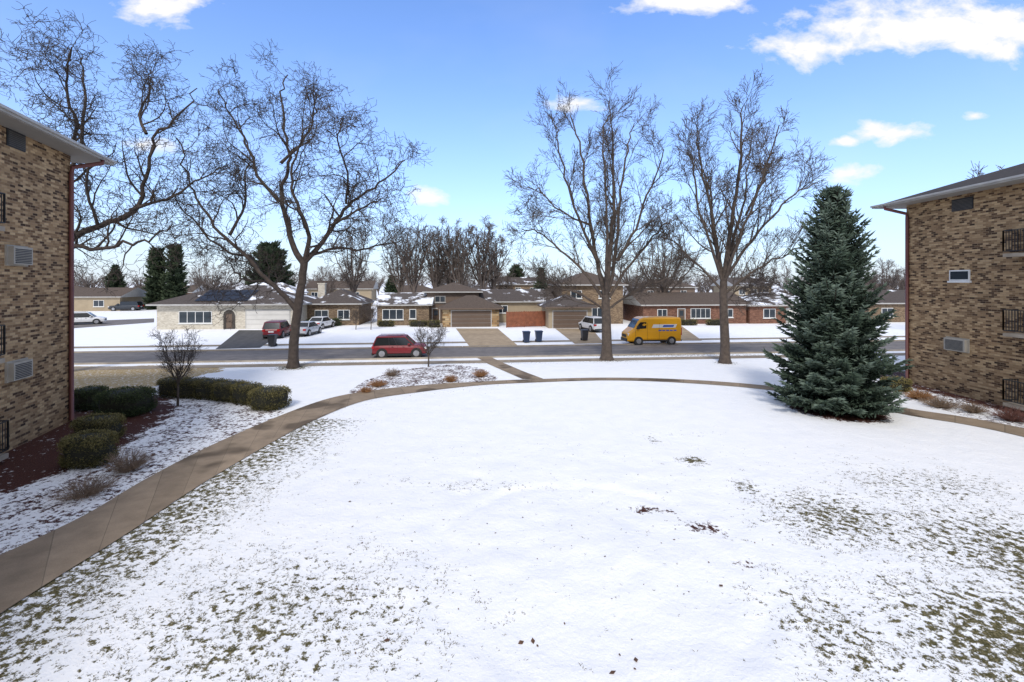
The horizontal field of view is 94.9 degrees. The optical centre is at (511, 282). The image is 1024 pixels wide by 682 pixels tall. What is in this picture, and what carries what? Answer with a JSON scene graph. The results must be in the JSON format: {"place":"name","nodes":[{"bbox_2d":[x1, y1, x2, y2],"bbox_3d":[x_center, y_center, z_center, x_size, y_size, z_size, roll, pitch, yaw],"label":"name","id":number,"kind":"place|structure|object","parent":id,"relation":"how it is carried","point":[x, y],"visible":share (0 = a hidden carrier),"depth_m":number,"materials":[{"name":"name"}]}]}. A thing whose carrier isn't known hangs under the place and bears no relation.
{"place":"outdoors","nodes":[
{"label":"outdoors","id":0,"kind":"place"},
{"bbox_2d":[74,318,153,327],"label":"side street","id":1,"kind":"structure","parent":0,"point":[116,322],"depth_m":68.10,"materials":[{"name":"asphalt"}]},
{"bbox_2d":[74,311,106,323],"bbox_3d":[-59.367,4.945,65.245,4.674,1.804,2.072,0,0,-31],"label":"car","id":2,"kind":"object","parent":1,"relation":"on","point":[84,317],"visible":0.62,"depth_m":64.80,"materials":[{"name":"white paint"}]},
{"bbox_2d":[216,330,267,348],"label":"driveway","id":3,"kind":"structure","parent":0,"point":[246,339],"depth_m":46.90,"materials":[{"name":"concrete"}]},
{"bbox_2d":[262,320,290,338],"bbox_3d":[-25.015,4.921,50.304,2.072,1.854,4.470,0,0,-9],"label":"red suv car","id":4,"kind":"object","parent":3,"relation":"on","point":[281,328],"visible":0.84,"depth_m":48.46,"materials":[{"name":"red paint"}]},
{"bbox_2d":[456,328,516,345],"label":"driveway","id":5,"kind":"structure","parent":0,"point":[481,336],"depth_m":50.38,"materials":[{"name":"concrete"}]},
{"bbox_2d":[74,341,904,362],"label":"road","id":6,"kind":"structure","parent":0,"point":[94,357],"depth_m":38.91,"materials":[{"name":"asphalt"}]},
{"bbox_2d":[371,334,427,357],"bbox_3d":[-8.721,4.954,36.792,4.166,1.784,2.016,0,0,-6],"label":"red suv car","id":7,"kind":"object","parent":6,"relation":"on","point":[384,345],"visible":0.88,"depth_m":35.96,"materials":[{"name":"red paint"}]},
{"bbox_2d":[74,349,904,364],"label":"kerb","id":8,"kind":"structure","parent":6,"relation":"on","point":[430,357],"depth_m":35.71,"materials":[{"name":"concrete"}]},
{"bbox_2d":[74,340,904,352],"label":"kerb","id":9,"kind":"structure","parent":6,"relation":"on","point":[430,347],"depth_m":41.98,"materials":[{"name":"concrete"}]},
{"bbox_2d":[621,316,681,344],"bbox_3d":[13.203,4.541,44.665,5.366,2.610,2.376,0,0,-6],"label":"yellow delivery van","id":10,"kind":"object","parent":6,"relation":"on","point":[639,330],"visible":1,"depth_m":43.76,"materials":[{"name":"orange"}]},
{"bbox_2d":[74,353,904,369],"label":"sidewalk","id":11,"kind":"structure","parent":0,"point":[388,363],"depth_m":34.02,"materials":[{"name":"concrete"}]},
{"bbox_2d":[74,336,904,347],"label":"sidewalk","id":12,"kind":"structure","parent":0,"point":[416,342],"depth_m":44.62,"materials":[{"name":"concrete"}]},
{"bbox_2d":[0,283,1023,681],"bbox_3d":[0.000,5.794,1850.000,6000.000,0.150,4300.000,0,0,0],"label":"ground","id":13,"kind":"structure","parent":0,"point":[594,451],"depth_m":10.91,"materials":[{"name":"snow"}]},
{"bbox_2d":[0,125,70,452],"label":"brick walls","id":14,"kind":"structure","parent":13,"relation":"on","point":[34,297],"depth_m":17.55,"materials":[{"name":"brick"}]},
{"bbox_2d":[0,420,8,461],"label":"balcony","id":15,"kind":"structure","parent":14,"relation":"attached to","point":[3,456],"depth_m":15.07,"materials":[{"name":"metal"}]},
{"bbox_2d":[6,127,25,151],"bbox_3d":[-17.421,-5.003,16.529,0.080,0.600,0.950,0,0,-18],"label":"vent grille","id":16,"kind":"object","parent":14,"relation":"attached to","point":[15,140],"visible":1,"depth_m":16.47,"materials":[{"name":"metal"}]},
{"bbox_2d":[5,357,32,382],"bbox_3d":[-17.338,3.075,16.556,0.255,0.720,1.100,0,0,-18],"label":"air conditioner sleeve","id":17,"kind":"object","parent":14,"relation":"attached to","point":[18,369],"visible":0.99,"depth_m":16.36,"materials":[{"name":"metal"}]},
{"bbox_2d":[5,244,32,266],"bbox_3d":[-17.338,-0.941,16.556,0.255,0.720,1.100,0,0,-18],"label":"air conditioner sleeve","id":18,"kind":"object","parent":14,"relation":"attached to","point":[15,255],"visible":1,"depth_m":16.34,"materials":[{"name":"metal"}]},
{"bbox_2d":[0,112,110,164],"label":"soffit","id":19,"kind":"structure","parent":14,"relation":"on","point":[35,134],"depth_m":17.43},
{"bbox_2d":[0,103,116,164],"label":"gutter fascia","id":20,"kind":"structure","parent":19,"relation":"attached to","point":[39,126],"depth_m":16.91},
{"bbox_2d":[69,160,104,420],"bbox_3d":[-18.004,0.226,19.955,0.318,11.092,1.174,0,0,34],"label":"downspout","id":21,"kind":"object","parent":14,"relation":"attached to","point":[71,289],"visible":0.81,"depth_m":19.52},
{"bbox_2d":[34,470,120,503],"bbox_3d":[-11.634,5.550,12.769,1.821,0.715,1.734,0,0,0],"label":"dormant shrub","id":22,"kind":"object","parent":13,"relation":"on","point":[89,490],"visible":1,"depth_m":12.72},
{"bbox_2d":[56,411,126,469],"bbox_3d":[-14.387,5.288,16.154,1.684,1.118,4.409,0,0,-36],"label":"clipped hedge","id":23,"kind":"object","parent":13,"relation":"on","point":[89,441],"visible":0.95,"depth_m":14.87,"materials":[{"name":"green plant"}]},
{"bbox_2d":[74,384,108,410],"bbox_3d":[-19.402,5.308,21.634,1.357,1.130,1.465,0,0,0],"label":"rounded yew bush","id":24,"kind":"object","parent":13,"relation":"on","point":[83,398],"visible":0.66,"depth_m":21.19,"materials":[{"name":"green plant"}]},
{"bbox_2d":[74,296,145,310],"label":"walls","id":25,"kind":"structure","parent":13,"relation":"on","point":[83,304],"depth_m":95.81,"materials":[{"name":"beige"}]},
{"bbox_2d":[74,287,146,297],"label":"roof","id":26,"kind":"structure","parent":25,"relation":"on","point":[88,292],"depth_m":98.12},
{"bbox_2d":[104,264,128,286],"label":"spruce tree","id":27,"kind":"object","parent":13,"relation":"on","point":[116,283],"visible":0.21,"depth_m":112.20,"materials":[{"name":"green plant"}]},
{"bbox_2d":[91,385,158,416],"bbox_3d":[-17.051,5.234,20.785,2.364,1.215,1.948,0,0,0],"label":"rounded yew bush","id":28,"kind":"object","parent":13,"relation":"on","point":[134,401],"visible":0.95,"depth_m":20.25,"materials":[{"name":"green plant"}]},
{"bbox_2d":[108,301,143,310],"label":"dark suv car","id":29,"kind":"object","parent":13,"relation":"on","point":[131,305],"visible":0.96,"depth_m":96.40,"materials":[{"name":"grey paint"}]},
{"bbox_2d":[99,444,157,475],"bbox_3d":[-11.824,5.387,14.490,1.494,0.919,1.468,0,0,-23],"label":"dormant shrub","id":30,"kind":"object","parent":13,"relation":"on","point":[132,465],"visible":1,"depth_m":14.37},
{"bbox_2d":[0,1,269,296],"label":"bare honeylocust tree","id":31,"kind":"object","parent":13,"relation":"on","point":[99,225],"visible":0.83,"depth_m":28.65,"materials":[{"name":"brown plant"}]},
{"bbox_2d":[142,246,166,309],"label":"arborvitae tree","id":32,"kind":"object","parent":13,"relation":"on","point":[152,288],"visible":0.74,"depth_m":100.75,"materials":[{"name":"green plant"}]},
{"bbox_2d":[157,243,189,299],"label":"arborvitae tree","id":33,"kind":"object","parent":13,"relation":"on","point":[176,283],"visible":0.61,"depth_m":100.80,"materials":[{"name":"green plant"}]},
{"bbox_2d":[150,324,209,405],"bbox_3d":[-15.873,3.921,22.157,2.860,3.863,2.265,0,0,42],"label":"bare sapling","id":34,"kind":"object","parent":13,"relation":"on","point":[179,359],"visible":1,"depth_m":22.04,"materials":[{"name":"brown plant"}]},
{"bbox_2d":[191,262,231,291],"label":"bare tree","id":35,"kind":"object","parent":13,"relation":"on","point":[205,279],"visible":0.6,"depth_m":92.42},
{"bbox_2d":[154,376,291,411],"bbox_3d":[-14.120,5.320,23.000,8.257,1.104,1.866,0,0,22],"label":"clipped hedge","id":36,"kind":"object","parent":13,"relation":"on","point":[256,395],"visible":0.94,"depth_m":22.66,"materials":[{"name":"green plant"}]},
{"bbox_2d":[157,305,306,329],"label":"walls","id":37,"kind":"structure","parent":13,"relation":"on","point":[167,317],"depth_m":58.53,"materials":[{"name":"beige brick"}]},
{"bbox_2d":[178,311,212,323],"bbox_3d":[-39.284,4.350,58.337,4.060,1.600,0.160,0,0,-5],"label":"window","id":38,"kind":"structure","parent":37,"relation":"attached to","point":[193,317],"depth_m":58.30,"materials":[{"name":"white paint"}]},
{"bbox_2d":[222,308,236,328],"bbox_3d":[-35.303,4.500,58.720,1.800,2.600,0.090,0,0,-5],"label":"arched entry","id":39,"kind":"object","parent":37,"relation":"attached to","point":[230,317],"visible":0.78,"depth_m":58.68,"materials":[{"name":"beige brick"}]},
{"bbox_2d":[146,285,317,305],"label":"roof","id":40,"kind":"structure","parent":37,"relation":"on","point":[186,300],"depth_m":59.48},
{"bbox_2d":[195,290,257,300],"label":"solar panels","id":41,"kind":"object","parent":40,"relation":"attached to","point":[229,295],"visible":0.78,"depth_m":60.20,"materials":[{"name":"grey"}]},
{"bbox_2d":[245,309,290,328],"bbox_3d":[-30.670,4.590,59.123,5.440,2.420,0.095,0,0,-5],"label":"garage door","id":42,"kind":"structure","parent":37,"relation":"attached to","point":[253,320],"depth_m":59.03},
{"bbox_2d":[242,239,296,285],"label":"pine tree","id":43,"kind":"object","parent":13,"relation":"on","point":[269,247],"visible":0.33,"depth_m":100.18,"materials":[{"name":"green plant"}]},
{"bbox_2d":[130,38,434,368],"bbox_3d":[-14.652,-5.820,32.427,18.328,23.554,11.412,0,0,0],"label":"bare honeylocust tree","id":44,"kind":"object","parent":13,"relation":"on","point":[296,305],"visible":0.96,"depth_m":31.53,"materials":[{"name":"brown plant"}]},
{"bbox_2d":[300,321,321,335],"bbox_3d":[-22.765,5.066,52.191,2.016,1.555,4.572,0,0,0],"label":"silver car","id":45,"kind":"object","parent":13,"relation":"on","point":[308,328],"visible":0.78,"depth_m":51.15,"materials":[{"name":"grey paint"}]},
{"bbox_2d":[309,316,334,329],"bbox_3d":[-24.195,5.066,59.648,2.016,1.555,4.572,0,0,4],"label":"white car","id":46,"kind":"object","parent":13,"relation":"on","point":[324,321],"visible":0.69,"depth_m":58.77,"materials":[{"name":"white paint"}]},
{"bbox_2d":[314,265,347,293],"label":"bare tree","id":47,"kind":"object","parent":13,"relation":"on","point":[330,289],"visible":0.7,"depth_m":92.45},
{"bbox_2d":[307,303,370,324],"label":"walls","id":48,"kind":"structure","parent":13,"relation":"on","point":[332,309],"depth_m":63.81,"materials":[{"name":"brown brick"}]},
{"bbox_2d":[306,289,374,304],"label":"roof","id":49,"kind":"structure","parent":48,"relation":"on","point":[342,297],"depth_m":64.47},
{"bbox_2d":[307,289,376,305],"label":"walls","id":50,"kind":"structure","parent":13,"relation":"on","point":[370,293],"depth_m":114.92,"materials":[{"name":"beige"}]},
{"bbox_2d":[305,281,378,288],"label":"roof","id":51,"kind":"structure","parent":50,"relation":"on","point":[362,285],"depth_m":115.80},
{"bbox_2d":[325,225,375,292],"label":"bare tree","id":52,"kind":"object","parent":13,"relation":"on","point":[352,285],"visible":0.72,"depth_m":75.84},
{"bbox_2d":[375,225,422,292],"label":"bare tree","id":53,"kind":"object","parent":13,"relation":"on","point":[400,284],"visible":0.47,"depth_m":96.62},
{"bbox_2d":[377,306,429,325],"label":"walls","id":54,"kind":"structure","parent":13,"relation":"on","point":[423,313],"depth_m":63.76,"materials":[{"name":"brown brick"}]},
{"bbox_2d":[382,309,403,319],"bbox_3d":[-16.093,4.350,63.527,2.960,1.500,0.160,0,0,-5],"label":"window","id":55,"kind":"structure","parent":54,"relation":"attached to","point":[392,314],"depth_m":63.50,"materials":[{"name":"white paint"}]},
{"bbox_2d":[373,293,433,305],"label":"roof","id":56,"kind":"structure","parent":54,"relation":"on","point":[403,299],"depth_m":65.06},
{"bbox_2d":[377,319,441,327],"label":"foundation shrubs","id":57,"kind":"object","parent":13,"relation":"on","point":[389,323],"visible":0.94,"depth_m":61.51,"materials":[{"name":"green plant"}]},
{"bbox_2d":[379,217,445,292],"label":"bare tree","id":58,"kind":"object","parent":13,"relation":"on","point":[412,282],"visible":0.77,"depth_m":91.53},
{"bbox_2d":[411,317,449,366],"bbox_3d":[-5.653,4.157,32.434,2.566,3.391,2.682,0,0,-12],"label":"bare sapling","id":59,"kind":"object","parent":13,"relation":"on","point":[433,345],"visible":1,"depth_m":32.26,"materials":[{"name":"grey plant"}]},
{"bbox_2d":[414,216,455,287],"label":"bare tree","id":60,"kind":"object","parent":13,"relation":"on","point":[436,277],"visible":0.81,"depth_m":92.02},
{"bbox_2d":[427,218,472,283],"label":"bare tree","id":61,"kind":"object","parent":13,"relation":"on","point":[447,267],"visible":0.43,"depth_m":93.92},
{"bbox_2d":[427,293,478,322],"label":"walls","id":62,"kind":"structure","parent":13,"relation":"on","point":[449,297],"depth_m":66.68,"materials":[{"name":"brown"}]},
{"bbox_2d":[422,282,482,292],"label":"roof","id":63,"kind":"structure","parent":62,"relation":"on","point":[453,287],"depth_m":66.92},
{"bbox_2d":[429,217,479,284],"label":"bare tree","id":64,"kind":"object","parent":13,"relation":"on","point":[461,259],"visible":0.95,"depth_m":90.19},
{"bbox_2d":[442,309,498,326],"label":"walls","id":65,"kind":"structure","parent":13,"relation":"on","point":[446,318],"depth_m":61.40,"materials":[{"name":"brick"}]},
{"bbox_2d":[437,295,503,309],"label":"roof","id":66,"kind":"structure","parent":65,"relation":"on","point":[470,302],"depth_m":61.97,"materials":[{"name":"brown"}]},
{"bbox_2d":[451,310,491,326],"bbox_3d":[-5.325,4.690,61.490,5.340,2.220,0.095,0,0,-5],"label":"garage door","id":67,"kind":"structure","parent":65,"relation":"attached to","point":[471,318],"depth_m":61.46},
{"bbox_2d":[455,215,508,288],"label":"bare tree","id":68,"kind":"object","parent":13,"relation":"on","point":[479,267],"visible":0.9,"depth_m":91.88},
{"bbox_2d":[74,264,903,294],"bbox_3d":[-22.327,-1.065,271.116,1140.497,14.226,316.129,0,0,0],"label":"distant tree line","id":69,"kind":"object","parent":13,"relation":"on","point":[83,282],"visible":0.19,"depth_m":161.98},
{"bbox_2d":[475,221,513,288],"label":"bare tree","id":70,"kind":"object","parent":13,"relation":"on","point":[496,277],"visible":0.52,"depth_m":96.51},
{"bbox_2d":[479,357,542,378],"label":"front walk","id":71,"kind":"structure","parent":13,"relation":"on","point":[507,368],"depth_m":31.39,"materials":[{"name":"concrete"}]},
{"bbox_2d":[495,285,533,288],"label":"walls","id":72,"kind":"structure","parent":13,"relation":"on","point":[523,286],"depth_m":120.26,"materials":[{"name":"brown brick"}]},
{"bbox_2d":[496,277,536,284],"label":"roof","id":73,"kind":"structure","parent":72,"relation":"on","point":[520,280],"depth_m":121.70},
{"bbox_2d":[496,302,541,322],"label":"walls","id":74,"kind":"structure","parent":13,"relation":"on","point":[523,306],"depth_m":68.37,"materials":[{"name":"beige"}]},
{"bbox_2d":[478,289,553,302],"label":"roof","id":75,"kind":"structure","parent":74,"relation":"on","point":[509,295],"depth_m":69.85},
{"bbox_2d":[506,310,544,327],"bbox_3d":[2.132,4.745,61.475,6.023,2.110,0.120,0,0,-18],"label":"wooden fence","id":76,"kind":"object","parent":13,"relation":"on","point":[530,318],"visible":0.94,"depth_m":61.32,"materials":[{"name":"red wood"}]},
{"bbox_2d":[541,307,591,327],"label":"walls","id":77,"kind":"structure","parent":13,"relation":"on","point":[548,317],"depth_m":59.98,"materials":[{"name":"beige"}]},
{"bbox_2d":[537,294,597,307],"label":"roof","id":78,"kind":"structure","parent":77,"relation":"on","point":[563,303],"depth_m":60.13,"materials":[{"name":"brown"}]},
{"bbox_2d":[552,310,586,327],"bbox_3d":[7.382,4.665,59.869,4.540,2.270,0.095,0,0,-5],"label":"garage door","id":79,"kind":"structure","parent":77,"relation":"attached to","point":[565,319],"depth_m":59.80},
{"bbox_2d":[552,286,622,323],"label":"walls","id":80,"kind":"structure","parent":13,"relation":"on","point":[616,310],"depth_m":66.01,"materials":[{"name":"brown brick"}]},
{"bbox_2d":[548,271,628,285],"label":"roof","id":81,"kind":"structure","parent":80,"relation":"on","point":[585,281],"depth_m":66.44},
{"bbox_2d":[502,61,703,360],"bbox_3d":[7.173,-5.252,35.549,16.237,22.413,11.588,0,0,0],"label":"bare maple tree","id":82,"kind":"object","parent":13,"relation":"on","point":[611,240],"visible":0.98,"depth_m":34.92,"materials":[{"name":"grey plant"}]},
{"bbox_2d":[611,249,661,291],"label":"bare tree","id":83,"kind":"object","parent":13,"relation":"on","point":[619,268],"visible":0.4,"depth_m":85.02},
{"bbox_2d":[628,218,709,291],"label":"bare tree","id":84,"kind":"object","parent":13,"relation":"on","point":[664,288],"visible":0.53,"depth_m":69.89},
{"bbox_2d":[623,304,745,323],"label":"walls","id":85,"kind":"structure","parent":13,"relation":"on","point":[630,312],"depth_m":66.17,"materials":[{"name":"red brick"}]},
{"bbox_2d":[623,292,748,305],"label":"roof","id":86,"kind":"structure","parent":85,"relation":"on","point":[684,299],"depth_m":67.47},
{"bbox_2d":[690,308,710,318],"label":"window","id":87,"kind":"structure","parent":85,"relation":"attached to","point":[700,313],"depth_m":65.89,"materials":[{"name":"white paint"}]},
{"bbox_2d":[639,68,833,363],"bbox_3d":[16.386,-4.146,34.620,13.363,20.194,11.110,0,0,0],"label":"bare maple tree","id":88,"kind":"object","parent":13,"relation":"on","point":[733,241],"visible":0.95,"depth_m":33.57,"materials":[{"name":"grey plant"}]},
{"bbox_2d":[746,306,788,323],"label":"walls","id":89,"kind":"structure","parent":13,"relation":"on","point":[754,314],"depth_m":66.45,"materials":[{"name":"red brick"}]},
{"bbox_2d":[739,292,804,305],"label":"roof","id":90,"kind":"structure","parent":89,"relation":"on","point":[778,301],"depth_m":67.97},
{"bbox_2d":[770,259,803,294],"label":"bare tree","id":91,"kind":"object","parent":13,"relation":"on","point":[788,270],"visible":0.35,"depth_m":85.81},
{"bbox_2d":[761,183,914,418],"bbox_3d":[14.562,0.785,21.402,5.761,10.562,5.663,0,0,0],"label":"blue spruce tree","id":92,"kind":"object","parent":13,"relation":"on","point":[837,365],"visible":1,"depth_m":20.50,"materials":[{"name":"green plant"}]},
{"bbox_2d":[856,259,899,289],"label":"bare tree","id":93,"kind":"object","parent":13,"relation":"on","point":[882,278],"visible":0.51,"depth_m":78.36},
{"bbox_2d":[865,304,904,321],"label":"walls","id":94,"kind":"structure","parent":13,"relation":"on","point":[900,311],"depth_m":68.83,"materials":[{"name":"brown brick"}]},
{"bbox_2d":[866,290,904,303],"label":"roof","id":95,"kind":"structure","parent":94,"relation":"on","point":[894,297],"depth_m":70.47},
{"bbox_2d":[880,375,913,391],"bbox_3d":[20.598,5.417,25.212,1.525,0.906,1.206,0,0,0],"label":"juniper shrub","id":96,"kind":"object","parent":13,"relation":"on","point":[904,383],"visible":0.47,"depth_m":24.82,"materials":[{"name":"plant"}]},
{"bbox_2d":[916,394,959,409],"bbox_3d":[19.927,5.532,21.839,1.884,0.723,1.883,0,0,0],"label":"dormant shrub","id":97,"kind":"object","parent":13,"relation":"on","point":[936,402],"visible":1,"depth_m":21.75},
{"bbox_2d":[906,183,1023,410],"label":"brick walls","id":98,"kind":"structure","parent":13,"relation":"on","point":[944,239],"depth_m":23.74,"materials":[{"name":"brick"}]},
{"bbox_2d":[883,206,908,378],"bbox_3d":[22.502,0.626,27.561,1.178,10.292,0.325,0,0,37],"label":"downspout","id":99,"kind":"object","parent":98,"relation":"attached to","point":[906,283],"visible":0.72,"depth_m":27.27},
{"bbox_2d":[876,178,1023,208],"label":"soffit","id":100,"kind":"structure","parent":98,"relation":"on","point":[905,204],"depth_m":24.05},
{"bbox_2d":[870,174,1023,208],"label":"gutter fascia","id":101,"kind":"structure","parent":100,"relation":"attached to","point":[997,181],"depth_m":23.43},
{"bbox_2d":[887,163,1023,202],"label":"hip roof","id":102,"kind":"structure","parent":100,"relation":"on","point":[1009,171],"depth_m":24.16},
{"bbox_2d":[944,336,969,352],"bbox_3d":[22.940,3.206,24.296,0.255,0.720,1.250,0,0,0],"label":"air conditioner sleeve","id":103,"kind":"object","parent":98,"relation":"attached to","point":[956,344],"visible":1,"depth_m":24.13,"materials":[{"name":"metal"}]},
{"bbox_2d":[947,270,971,282],"bbox_3d":[23.007,-0.320,24.190,0.120,0.650,1.220,0,0,0],"label":"window","id":104,"kind":"structure","parent":98,"relation":"attached to","point":[959,276],"depth_m":24.15,"materials":[{"name":"white paint"}]},
{"bbox_2d":[952,196,973,211],"bbox_3d":[23.027,-4.008,24.049,0.080,0.620,1.150,0,0,0],"label":"vent grille","id":105,"kind":"object","parent":98,"relation":"attached to","point":[965,203],"visible":1,"depth_m":23.97,"materials":[{"name":"metal"}]},
{"bbox_2d":[1002,379,1023,410],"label":"balcony","id":106,"kind":"structure","parent":98,"relation":"attached to","point":[1017,404],"depth_m":21.18,"materials":[{"name":"metal"}]},
{"bbox_2d":[1002,309,1023,337],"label":"balcony","id":107,"kind":"structure","parent":98,"relation":"attached to","point":[1018,335],"depth_m":21.16,"materials":[{"name":"metal"}]},
{"bbox_2d":[1002,228,1023,256],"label":"balcony","id":108,"kind":"structure","parent":98,"relation":"attached to","point":[1014,250],"depth_m":21.18,"materials":[{"name":"metal"}]},
{"bbox_2d":[952,401,993,413],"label":"dormant shrub","id":109,"kind":"object","parent":13,"relation":"on","point":[973,408],"visible":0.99,"depth_m":20.88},
{"bbox_2d":[987,405,1023,423],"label":"dormant shrub","id":110,"kind":"object","parent":13,"relation":"on","point":[1009,415],"visible":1,"depth_m":19.66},
{"bbox_2d":[0,378,1023,612],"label":"curved path","id":111,"kind":"structure","parent":0,"point":[28,568],"depth_m":13.06,"materials":[{"name":"concrete"}]},
{"bbox_2d":[0,0,1023,282],"label":"sky","id":112,"kind":"structure","parent":0,"point":[903,96],"materials":[{"name":"blue"}]},
{"bbox_2d":[555,328,601,343],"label":"driveway","id":113,"kind":"structure","parent":0,"point":[573,335],"depth_m":50.85,"materials":[{"name":"concrete"}]},
{"bbox_2d":[578,316,601,331],"bbox_3d":[9.643,4.921,56.424,2.072,1.854,4.572,0,0,-16],"label":"white suv car","id":114,"kind":"object","parent":113,"relation":"on","point":[591,323],"visible":0.79,"depth_m":54.75,"materials":[{"name":"white paint"}]},
{"bbox_2d":[904,388,939,400],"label":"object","id":115,"kind":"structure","parent":0,"point":[918,394],"depth_m":23.27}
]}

